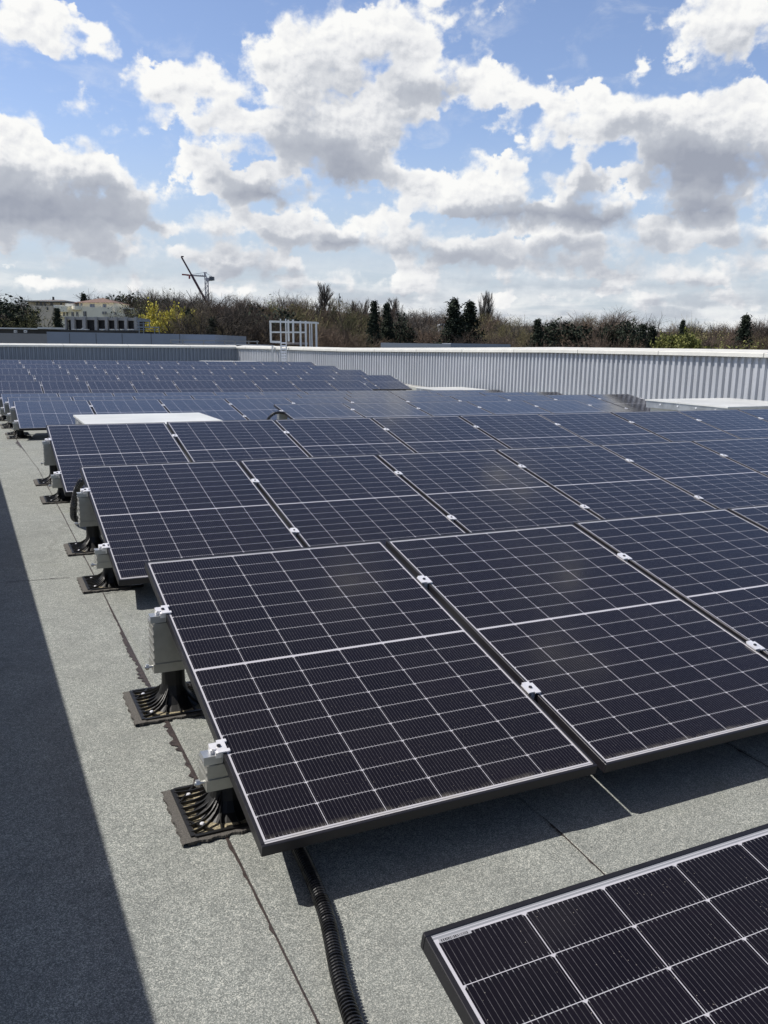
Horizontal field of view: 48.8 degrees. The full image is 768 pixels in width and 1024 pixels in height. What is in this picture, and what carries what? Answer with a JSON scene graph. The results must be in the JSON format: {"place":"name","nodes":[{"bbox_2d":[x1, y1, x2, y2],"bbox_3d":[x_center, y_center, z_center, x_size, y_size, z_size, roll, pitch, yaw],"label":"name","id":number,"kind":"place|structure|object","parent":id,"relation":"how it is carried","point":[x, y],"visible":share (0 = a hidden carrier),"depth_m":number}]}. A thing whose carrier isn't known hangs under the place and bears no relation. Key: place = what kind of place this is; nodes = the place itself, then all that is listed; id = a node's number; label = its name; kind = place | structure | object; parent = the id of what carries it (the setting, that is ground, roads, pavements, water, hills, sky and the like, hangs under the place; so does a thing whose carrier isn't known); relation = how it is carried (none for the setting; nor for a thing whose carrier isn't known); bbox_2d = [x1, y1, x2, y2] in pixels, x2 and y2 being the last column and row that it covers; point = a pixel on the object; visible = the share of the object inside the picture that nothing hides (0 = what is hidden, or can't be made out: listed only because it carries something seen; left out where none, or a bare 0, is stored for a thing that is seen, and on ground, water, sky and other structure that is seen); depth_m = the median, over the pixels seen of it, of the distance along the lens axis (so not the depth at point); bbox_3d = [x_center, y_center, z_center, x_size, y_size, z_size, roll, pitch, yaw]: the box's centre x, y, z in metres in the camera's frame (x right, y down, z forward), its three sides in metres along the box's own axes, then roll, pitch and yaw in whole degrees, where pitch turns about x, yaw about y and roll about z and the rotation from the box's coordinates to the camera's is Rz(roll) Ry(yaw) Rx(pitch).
{"place":"outdoors","nodes":[
{"label":"outdoors","id":0,"kind":"place"},
{"bbox_2d":[0,386,767,1023],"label":"flat roof","id":1,"kind":"structure","parent":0,"point":[118,904],"depth_m":2.55},
{"bbox_2d":[0,407,6,420],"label":"panel support","id":2,"kind":"object","parent":1,"relation":"on","point":[3,418],"visible":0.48,"depth_m":17.10},
{"bbox_2d":[1,393,57,414],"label":"solar panel","id":3,"kind":"object","parent":2,"relation":"on","point":[4,397],"visible":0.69,"depth_m":18.25},
{"bbox_2d":[1,413,12,428],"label":"panel support","id":4,"kind":"object","parent":1,"relation":"on","point":[10,426],"visible":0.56,"depth_m":14.82},
{"bbox_2d":[7,397,71,410],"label":"solar panel","id":5,"kind":"object","parent":4,"relation":"on","point":[10,400],"visible":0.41,"depth_m":15.97},
{"bbox_2d":[7,420,32,438],"bbox_3d":[-5.445,-1.235,12.619,0.347,0.282,0.336,-4,12,-25],"label":"panel support","id":6,"kind":"object","parent":1,"relation":"on","point":[20,435],"visible":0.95,"depth_m":12.57},
{"bbox_2d":[13,400,93,430],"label":"solar panel","id":7,"kind":"object","parent":6,"relation":"on","point":[34,415],"visible":0.81,"depth_m":13.15},
{"bbox_2d":[33,438,57,485],"bbox_3d":[-3.117,-0.484,7.954,0.347,0.436,0.336,-4,12,-25],"label":"panel support","id":8,"kind":"object","parent":1,"relation":"on","point":[49,459],"visible":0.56,"depth_m":7.85},
{"bbox_2d":[46,422,189,495],"bbox_3d":[-2.404,-0.522,7.732,1.134,0.037,1.722,-4,25,-25],"label":"solar panel","id":9,"kind":"object","parent":8,"relation":"on","point":[75,447],"visible":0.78,"depth_m":7.87},
{"bbox_2d":[40,471,71,503],"bbox_3d":[-2.758,-0.225,7.233,0.347,0.266,0.336,-4,12,-25],"label":"panel support","id":10,"kind":"object","parent":1,"relation":"on","point":[59,496],"visible":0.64,"depth_m":7.14},
{"bbox_2d":[70,478,83,521],"bbox_3d":[-2.190,-0.095,6.235,0.241,0.438,0.889,-4,12,-25],"label":"conduit","id":11,"kind":"object","parent":1,"relation":"on","point":[79,484],"visible":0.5,"depth_m":6.12},
{"bbox_2d":[63,488,103,555],"bbox_3d":[-1.989,0.044,5.730,0.347,0.440,0.336,-4,12,-25],"label":"panel support","id":12,"kind":"object","parent":1,"relation":"on","point":[93,539],"visible":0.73,"depth_m":5.64},
{"bbox_2d":[80,460,303,585],"bbox_3d":[-1.278,0.002,5.511,1.134,0.036,1.722,-4,25,-25],"label":"solar panel","id":13,"kind":"object","parent":12,"relation":"on","point":[143,513],"visible":0.76,"depth_m":5.45},
{"bbox_2d":[77,543,143,592],"bbox_3d":[-1.630,0.303,5.010,0.347,0.270,0.336,-4,12,-25],"label":"panel support","id":14,"kind":"object","parent":1,"relation":"on","point":[105,579],"visible":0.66,"depth_m":4.93},
{"bbox_2d":[0,343,236,361],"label":"parapet wall","id":15,"kind":"structure","parent":1,"relation":"on","point":[52,352],"depth_m":41.25},
{"bbox_2d":[73,413,222,432],"bbox_3d":[-3.021,-0.984,10.883,1.670,0.459,1.540,-4,12,-25],"label":"rooflight","id":16,"kind":"object","parent":1,"relation":"on","point":[129,418],"visible":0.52,"depth_m":10.78},
{"bbox_2d":[122,605,203,725],"bbox_3d":[-0.878,0.580,3.452,0.347,0.452,0.336,-4,12,-25],"label":"panel support","id":17,"kind":"object","parent":1,"relation":"on","point":[172,696],"visible":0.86,"depth_m":3.39},
{"bbox_2d":[145,540,597,856],"bbox_3d":[-0.174,0.536,3.226,1.134,0.036,1.722,-4,25,-25],"label":"solar panel","id":18,"kind":"object","parent":17,"relation":"on","point":[344,689],"visible":1,"depth_m":2.96},
{"bbox_2d":[161,739,250,846],"bbox_3d":[-0.519,0.839,2.731,0.347,0.282,0.336,-4,12,-25],"label":"panel support","id":19,"kind":"object","parent":1,"relation":"on","point":[215,811],"visible":0.66,"depth_m":2.66},
{"bbox_2d":[277,410,287,419],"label":"panel support","id":20,"kind":"object","parent":1,"relation":"on","point":[280,416],"visible":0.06,"depth_m":12.68},
{"bbox_2d":[274,403,364,418],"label":"solar panel","id":21,"kind":"object","parent":20,"relation":"on","point":[317,411],"visible":0.56,"depth_m":12.87},
{"bbox_2d":[289,528,299,534],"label":"panel support","id":22,"kind":"object","parent":1,"relation":"on","point":[294,530],"visible":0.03,"depth_m":5.38},
{"bbox_2d":[239,455,465,546],"bbox_3d":[-0.235,-0.074,6.000,1.134,0.037,1.722,-4,25,-25],"label":"solar panel","id":23,"kind":"object","parent":22,"relation":"on","point":[321,501],"visible":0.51,"depth_m":5.97},
{"bbox_2d":[291,846,363,1023],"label":"conduit","id":24,"kind":"object","parent":1,"relation":"on","point":[345,999],"visible":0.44,"depth_m":2.13},
{"bbox_2d":[447,515,456,521],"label":"panel support","id":25,"kind":"object","parent":1,"relation":"on","point":[452,518],"visible":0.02,"depth_m":5.87},
{"bbox_2d":[377,449,600,532],"bbox_3d":[0.807,-0.153,6.490,1.134,0.038,1.722,-4,25,-25],"label":"solar panel","id":26,"kind":"object","parent":25,"relation":"on","point":[479,490],"visible":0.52,"depth_m":6.46},
{"bbox_2d":[236,345,767,400],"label":"parapet wall","id":27,"kind":"structure","parent":1,"relation":"on","point":[658,373],"depth_m":23.30},
{"bbox_2d":[269,320,318,346],"bbox_3d":[-4.286,-8.338,40.494,2.289,1.673,0.970,1,11,0],"label":"guard cage","id":28,"kind":"object","parent":27,"relation":"on","point":[301,343],"visible":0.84,"depth_m":39.99},
{"bbox_2d":[645,398,767,410],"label":"rooflight","id":29,"kind":"object","parent":1,"relation":"on","point":[691,404],"visible":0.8,"depth_m":15.78},
{"bbox_2d":[746,640,764,651],"bbox_3d":[1.564,0.681,3.712,0.347,0.283,0.336,-4,12,-25],"label":"panel support","id":30,"kind":"object","parent":1,"relation":"on","point":[754,645],"visible":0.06,"depth_m":3.60},
{"bbox_2d":[386,523,767,772],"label":"solar panel","id":31,"kind":"object","parent":30,"relation":"on","point":[616,660],"visible":0.92,"depth_m":3.52},
{"bbox_2d":[574,508,767,657],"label":"solar panel","id":32,"kind":"object","parent":30,"relation":"on","point":[712,564],"visible":0.82,"depth_m":4.41},
{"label":"panel support","id":33,"kind":"object","parent":1,"relation":"attached to","visible":0},
{"bbox_2d":[420,823,767,1023],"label":"solar panel","id":34,"kind":"object","parent":33,"relation":"on","point":[680,937],"visible":1,"depth_m":1.51},
{"bbox_2d":[0,0,767,332],"label":"sky","id":35,"kind":"structure","parent":0,"point":[543,157]},
{"label":"ground","id":36,"kind":"structure","parent":0,"visible":0},
{"bbox_2d":[0,294,41,327],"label":"evergreen tree","id":37,"kind":"object","parent":36,"relation":"on","point":[7,312],"visible":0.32,"depth_m":148.87},
{"bbox_2d":[0,298,78,329],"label":"budding tree","id":38,"kind":"object","parent":36,"relation":"on","point":[31,324],"visible":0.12,"depth_m":132.30},
{"bbox_2d":[22,297,73,326],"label":"apartment building","id":39,"kind":"structure","parent":36,"relation":"on","point":[47,304],"depth_m":230.82},
{"bbox_2d":[0,327,171,333],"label":"long flat roof","id":40,"kind":"structure","parent":36,"relation":"on","point":[41,330],"depth_m":94.69},
{"bbox_2d":[53,298,143,329],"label":"apartment building","id":41,"kind":"structure","parent":36,"relation":"on","point":[98,307],"depth_m":205.72},
{"bbox_2d":[60,317,150,333],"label":"louvred plant screen","id":42,"kind":"object","parent":36,"relation":"on","point":[103,324],"visible":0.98,"depth_m":91.66},
{"bbox_2d":[0,332,245,344],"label":"neighbouring warehouse","id":43,"kind":"structure","parent":36,"relation":"on","point":[94,338],"depth_m":61.93},
{"bbox_2d":[108,288,221,317],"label":"budding tree","id":44,"kind":"object","parent":36,"relation":"on","point":[144,308],"visible":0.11,"depth_m":195.30},
{"bbox_2d":[138,297,196,331],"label":"willow tree","id":45,"kind":"object","parent":36,"relation":"on","point":[155,322],"visible":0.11,"depth_m":123.94},
{"bbox_2d":[152,287,234,319],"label":"bare tree","id":46,"kind":"object","parent":36,"relation":"on","point":[186,303],"visible":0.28,"depth_m":172.16},
{"bbox_2d":[155,293,295,345],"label":"bare tree","id":47,"kind":"object","parent":36,"relation":"on","point":[240,326],"visible":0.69,"depth_m":96.15},
{"bbox_2d":[237,304,308,341],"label":"evergreen tree","id":48,"kind":"object","parent":36,"relation":"on","point":[288,316],"visible":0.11,"depth_m":110.64},
{"bbox_2d":[313,283,336,322],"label":"poplar tree","id":49,"kind":"object","parent":36,"relation":"on","point":[323,302],"visible":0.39,"depth_m":207.67},
{"bbox_2d":[318,301,381,338],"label":"bare tree","id":50,"kind":"object","parent":36,"relation":"on","point":[351,321],"visible":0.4,"depth_m":148.72},
{"bbox_2d":[364,300,381,347],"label":"conifer tree","id":51,"kind":"object","parent":36,"relation":"on","point":[373,325],"visible":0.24,"depth_m":117.15},
{"bbox_2d":[0,286,767,349],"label":"woodland","id":52,"kind":"object","parent":36,"relation":"on","point":[333,338],"visible":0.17,"depth_m":160.46},
{"bbox_2d":[379,302,396,342],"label":"conifer tree","id":53,"kind":"object","parent":36,"relation":"on","point":[386,325],"visible":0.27,"depth_m":120.06},
{"bbox_2d":[392,312,419,342],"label":"evergreen tree","id":54,"kind":"object","parent":36,"relation":"on","point":[401,334],"visible":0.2,"depth_m":122.64},
{"bbox_2d":[393,307,444,342],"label":"bare tree","id":55,"kind":"object","parent":36,"relation":"on","point":[415,324],"visible":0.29,"depth_m":150.13},
{"bbox_2d":[381,343,510,347],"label":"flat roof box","id":56,"kind":"object","parent":36,"relation":"on","point":[420,345],"visible":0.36,"depth_m":55.02},
{"bbox_2d":[433,296,470,343],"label":"conifer tree","id":57,"kind":"object","parent":36,"relation":"on","point":[454,323],"visible":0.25,"depth_m":110.85},
{"bbox_2d":[460,300,487,343],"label":"conifer tree","id":58,"kind":"object","parent":36,"relation":"on","point":[470,314],"visible":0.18,"depth_m":113.92},
{"bbox_2d":[524,318,546,346],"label":"conifer tree","id":59,"kind":"object","parent":36,"relation":"on","point":[537,335],"visible":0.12,"depth_m":117.38},
{"bbox_2d":[541,316,593,347],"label":"evergreen tree","id":60,"kind":"object","parent":36,"relation":"on","point":[552,334],"visible":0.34,"depth_m":128.89},
{"bbox_2d":[542,306,651,347],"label":"bare tree","id":61,"kind":"object","parent":36,"relation":"on","point":[615,320],"visible":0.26,"depth_m":132.15},
{"bbox_2d":[596,318,646,347],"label":"evergreen tree","id":62,"kind":"object","parent":36,"relation":"on","point":[622,331],"visible":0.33,"depth_m":127.01},
{"bbox_2d":[649,326,712,348],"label":"willow tree","id":63,"kind":"object","parent":36,"relation":"on","point":[687,340],"visible":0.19,"depth_m":98.89},
{"bbox_2d":[730,312,754,349],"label":"conifer tree","id":64,"kind":"object","parent":36,"relation":"on","point":[745,328],"visible":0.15,"depth_m":115.28},
{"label":"panel support","id":65,"kind":"object","parent":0,"visible":0},
{"bbox_2d":[727,504,767,530],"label":"solar panel","id":66,"kind":"object","parent":65,"relation":"on","point":[757,515],"visible":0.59,"depth_m":5.11},
{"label":"panel support","id":67,"kind":"object","parent":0,"visible":0},
{"bbox_2d":[496,445,716,518],"bbox_3d":[1.851,-0.231,6.978,1.134,0.037,1.722,-4,25,-25],"label":"solar panel","id":68,"kind":"object","parent":67,"relation":"on","point":[600,482],"visible":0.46,"depth_m":6.97},
{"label":"panel support","id":69,"kind":"object","parent":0,"visible":0},
{"bbox_2d":[600,441,767,508],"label":"solar panel","id":70,"kind":"object","parent":69,"relation":"on","point":[715,480],"visible":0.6,"depth_m":7.53},
{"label":"panel support","id":71,"kind":"object","parent":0,"visible":0},
{"bbox_2d":[692,437,767,476],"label":"solar panel","id":72,"kind":"object","parent":71,"relation":"on","point":[751,453],"visible":0.72,"depth_m":8.30},
{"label":"panel support","id":73,"kind":"object","parent":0,"visible":0},
{"bbox_2d":[167,420,308,462],"bbox_3d":[-1.361,-0.603,8.221,1.134,0.036,1.722,-4,25,-25],"label":"solar panel","id":74,"kind":"object","parent":73,"relation":"on","point":[203,441],"visible":0.52,"depth_m":8.39},
{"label":"panel support","id":75,"kind":"object","parent":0,"visible":0},
{"bbox_2d":[274,418,414,456],"bbox_3d":[-0.320,-0.680,8.713,1.134,0.035,1.722,-4,25,-25],"label":"solar panel","id":76,"kind":"object","parent":75,"relation":"on","point":[336,437],"visible":0.43,"depth_m":8.89},
{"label":"panel support","id":77,"kind":"object","parent":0,"visible":0},
{"bbox_2d":[371,416,508,452],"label":"solar panel","id":78,"kind":"object","parent":77,"relation":"on","point":[421,434],"visible":0.43,"depth_m":9.38},
{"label":"panel support","id":79,"kind":"object","parent":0,"visible":0},
{"bbox_2d":[459,414,593,448],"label":"solar panel","id":80,"kind":"object","parent":79,"relation":"on","point":[510,431],"visible":0.46,"depth_m":9.87},
{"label":"panel support","id":81,"kind":"object","parent":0,"visible":0},
{"bbox_2d":[539,412,670,444],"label":"solar panel","id":82,"kind":"object","parent":81,"relation":"on","point":[605,428],"visible":0.48,"depth_m":10.37},
{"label":"panel support","id":83,"kind":"object","parent":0,"visible":0},
{"bbox_2d":[611,411,740,441],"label":"solar panel","id":84,"kind":"object","parent":83,"relation":"on","point":[673,426],"visible":0.68,"depth_m":10.85},
{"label":"panel support","id":85,"kind":"object","parent":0,"visible":0},
{"bbox_2d":[678,409,767,438],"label":"solar panel","id":86,"kind":"object","parent":85,"relation":"on","point":[738,423],"visible":0.83,"depth_m":11.41},
{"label":"panel support","id":87,"kind":"object","parent":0,"visible":0},
{"bbox_2d":[343,402,430,417],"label":"solar panel","id":88,"kind":"object","parent":87,"relation":"on","point":[374,410],"visible":0.46,"depth_m":13.37},
{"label":"panel support","id":89,"kind":"object","parent":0,"visible":0},
{"bbox_2d":[407,401,494,415],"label":"solar panel","id":90,"kind":"object","parent":89,"relation":"on","point":[457,408],"visible":0.48,"depth_m":13.86},
{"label":"panel support","id":91,"kind":"object","parent":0,"visible":0},
{"bbox_2d":[467,401,553,414],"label":"solar panel","id":92,"kind":"object","parent":91,"relation":"on","point":[506,407],"visible":0.52,"depth_m":14.35},
{"label":"panel support","id":93,"kind":"object","parent":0,"visible":0},
{"bbox_2d":[524,400,605,413],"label":"solar panel","id":94,"kind":"object","parent":93,"relation":"on","point":[562,406],"visible":0.46,"depth_m":14.84},
{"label":"panel support","id":95,"kind":"object","parent":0,"visible":0},
{"bbox_2d":[88,399,168,413],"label":"solar panel","id":96,"kind":"object","parent":95,"relation":"on","point":[127,406],"visible":0.59,"depth_m":13.91},
{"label":"panel support","id":97,"kind":"object","parent":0,"visible":0},
{"bbox_2d":[159,399,246,420],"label":"solar panel","id":98,"kind":"object","parent":97,"relation":"on","point":[222,409],"visible":0.52,"depth_m":14.28},
{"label":"panel support","id":99,"kind":"object","parent":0,"visible":0},
{"bbox_2d":[225,398,291,419],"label":"solar panel","id":100,"kind":"object","parent":99,"relation":"on","point":[257,408],"visible":0.56,"depth_m":14.71},
{"bbox_2d":[286,397,350,403],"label":"solar panel","id":101,"kind":"object","parent":99,"relation":"on","point":[342,400],"visible":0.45,"depth_m":15.60},
{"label":"panel support","id":102,"kind":"object","parent":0,"visible":0},
{"bbox_2d":[344,397,406,402],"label":"solar panel","id":103,"kind":"object","parent":102,"relation":"on","point":[375,399],"visible":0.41,"depth_m":16.09},
{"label":"panel support","id":104,"kind":"object","parent":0,"visible":0},
{"bbox_2d":[399,396,457,401],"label":"solar panel","id":105,"kind":"object","parent":104,"relation":"on","point":[432,399],"visible":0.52,"depth_m":16.58},
{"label":"panel support","id":106,"kind":"object","parent":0,"visible":0},
{"bbox_2d":[545,395,633,412],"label":"solar panel","id":107,"kind":"object","parent":106,"relation":"on","point":[598,403],"visible":0.58,"depth_m":17.77},
{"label":"panel support","id":108,"kind":"object","parent":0,"visible":0},
{"bbox_2d":[588,394,649,411],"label":"solar panel","id":109,"kind":"object","parent":108,"relation":"on","point":[632,403],"visible":0.49,"depth_m":18.18},
{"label":"panel support","id":110,"kind":"object","parent":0,"visible":0},
{"bbox_2d":[0,381,42,399],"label":"solar panel","id":111,"kind":"object","parent":110,"relation":"on","point":[8,387],"visible":0.59,"depth_m":21.71},
{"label":"panel support","id":112,"kind":"object","parent":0,"visible":0},
{"bbox_2d":[40,381,90,396],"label":"solar panel","id":113,"kind":"object","parent":112,"relation":"on","point":[57,387],"visible":0.62,"depth_m":22.17},
{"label":"panel support","id":114,"kind":"object","parent":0,"visible":0},
{"bbox_2d":[86,381,136,392],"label":"solar panel","id":115,"kind":"object","parent":114,"relation":"on","point":[110,386],"visible":0.55,"depth_m":22.64},
{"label":"panel support","id":116,"kind":"object","parent":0,"visible":0},
{"bbox_2d":[130,381,179,392],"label":"solar panel","id":117,"kind":"object","parent":116,"relation":"on","point":[152,386],"visible":0.53,"depth_m":23.14},
{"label":"panel support","id":118,"kind":"object","parent":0,"visible":0},
{"bbox_2d":[172,380,221,391],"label":"solar panel","id":119,"kind":"object","parent":118,"relation":"on","point":[196,386],"visible":0.59,"depth_m":23.64},
{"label":"panel support","id":120,"kind":"object","parent":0,"visible":0},
{"bbox_2d":[213,380,261,391],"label":"solar panel","id":121,"kind":"object","parent":120,"relation":"on","point":[239,386],"visible":0.61,"depth_m":24.10},
{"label":"panel support","id":122,"kind":"object","parent":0,"visible":0},
{"bbox_2d":[252,380,299,391],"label":"solar panel","id":123,"kind":"object","parent":122,"relation":"on","point":[273,385],"visible":0.56,"depth_m":24.62},
{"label":"panel support","id":124,"kind":"object","parent":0,"visible":0},
{"bbox_2d":[289,380,337,390],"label":"solar panel","id":125,"kind":"object","parent":124,"relation":"on","point":[312,385],"visible":0.59,"depth_m":25.12},
{"label":"panel support","id":126,"kind":"object","parent":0,"visible":0},
{"bbox_2d":[325,380,373,390],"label":"solar panel","id":127,"kind":"object","parent":126,"relation":"on","point":[348,385],"visible":0.52,"depth_m":25.60},
{"label":"panel support","id":128,"kind":"object","parent":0,"visible":0},
{"bbox_2d":[361,375,411,389],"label":"solar panel","id":129,"kind":"object","parent":128,"relation":"on","point":[385,382],"visible":0.94,"depth_m":28.48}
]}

